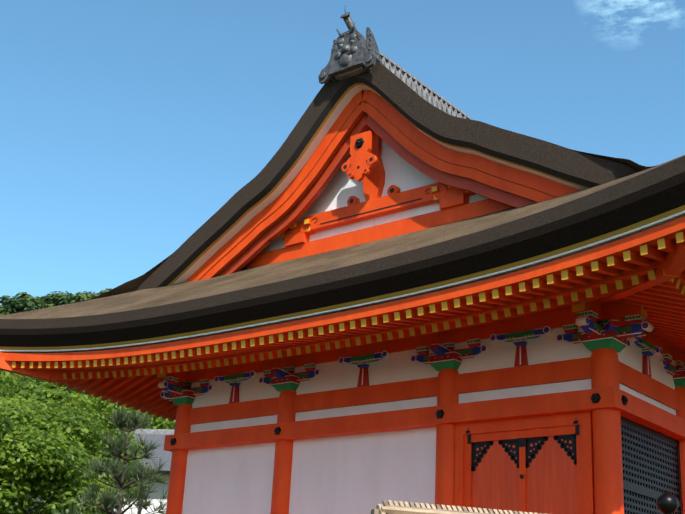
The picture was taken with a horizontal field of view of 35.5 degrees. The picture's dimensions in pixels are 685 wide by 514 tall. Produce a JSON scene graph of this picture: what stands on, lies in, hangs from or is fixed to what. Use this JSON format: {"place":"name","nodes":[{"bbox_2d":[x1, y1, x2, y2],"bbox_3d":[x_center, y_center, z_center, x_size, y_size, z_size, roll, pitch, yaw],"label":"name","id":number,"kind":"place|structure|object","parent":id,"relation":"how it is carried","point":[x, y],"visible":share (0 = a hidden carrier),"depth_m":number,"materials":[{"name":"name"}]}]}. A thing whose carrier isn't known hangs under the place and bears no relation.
{"place":"outdoors","nodes":[
{"label":"outdoors","id":0,"kind":"place"},
{"bbox_2d":[17,429,174,513],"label":"building","id":1,"kind":"structure","parent":0,"point":[154,435],"depth_m":46.58,"materials":[{"name":"white paint"}]},
{"bbox_2d":[0,0,684,304],"label":"sky","id":2,"kind":"structure","parent":0,"point":[126,126],"materials":[{"name":"blue"}]},
{"bbox_2d":[244,12,511,267],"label":"gable and ridge","id":3,"kind":"structure","parent":0,"point":[377,188],"depth_m":17.78,"materials":[{"name":"orange wood"}]},
{"bbox_2d":[164,326,684,513],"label":"building wall","id":4,"kind":"structure","parent":0,"point":[554,426],"depth_m":15.39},
{"bbox_2d":[0,156,684,420],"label":"temple eaves","id":5,"kind":"object","parent":4,"relation":"on","point":[615,252],"visible":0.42,"depth_m":14.36,"materials":[{"name":"orange wood"}]},
{"bbox_2d":[0,61,684,318],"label":"upper roof","id":6,"kind":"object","parent":4,"relation":"on","point":[236,233],"visible":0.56,"depth_m":17.46,"materials":[{"name":"brown wood"}]},
{"bbox_2d":[158,310,684,404],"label":"roof brackets","id":7,"kind":"object","parent":4,"relation":"attached to","point":[604,333],"visible":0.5,"depth_m":15.54,"materials":[{"name":"wood"}]},
{"bbox_2d":[656,490,678,513],"bbox_3d":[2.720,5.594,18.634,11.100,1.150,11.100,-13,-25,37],"label":"finial","id":8,"kind":"object","parent":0,"point":[667,502],"visible":1,"depth_m":11.68,"materials":[{"name":"black metal"}]},
{"label":"ground","id":9,"kind":"structure","parent":0,"visible":0},
{"bbox_2d":[0,352,83,513],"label":"maple tree","id":10,"kind":"object","parent":9,"relation":"on","point":[28,457],"visible":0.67,"depth_m":30.11,"materials":[{"name":"green plant"}]},
{"bbox_2d":[1,370,102,406],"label":"oak tree","id":11,"kind":"object","parent":9,"relation":"on","point":[35,379],"depth_m":56.28,"materials":[{"name":"green plant"}]},
{"bbox_2d":[0,394,131,513],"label":"maple tree","id":12,"kind":"object","parent":9,"relation":"on","point":[12,492],"visible":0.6,"depth_m":31.59,"materials":[{"name":"green plant"}]},
{"bbox_2d":[0,352,154,495],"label":"maple tree","id":13,"kind":"object","parent":9,"relation":"on","point":[57,395],"visible":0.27,"depth_m":40.22,"materials":[{"name":"green plant"}]},
{"bbox_2d":[56,406,168,513],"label":"young pine","id":14,"kind":"object","parent":9,"relation":"on","point":[107,500],"visible":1,"depth_m":24.07,"materials":[{"name":"green plant"}]},
{"bbox_2d":[95,399,174,428],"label":"oak tree","id":15,"kind":"object","parent":9,"relation":"on","point":[160,423],"visible":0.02,"depth_m":62.56,"materials":[{"name":"green plant"}]},
{"bbox_2d":[371,500,544,513],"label":"noticeboard roof","id":16,"kind":"structure","parent":9,"relation":"on","point":[395,508],"depth_m":7.79,"materials":[{"name":"brown wood"}]},
{"bbox_3d":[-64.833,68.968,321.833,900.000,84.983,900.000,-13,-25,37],"label":"hill","id":17,"kind":"structure","parent":0,"visible":0},
{"bbox_2d":[0,288,111,370],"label":"forest trees","id":18,"kind":"object","parent":17,"relation":"on","point":[23,301],"depth_m":273.02,"materials":[{"name":"green plant"}]}
]}

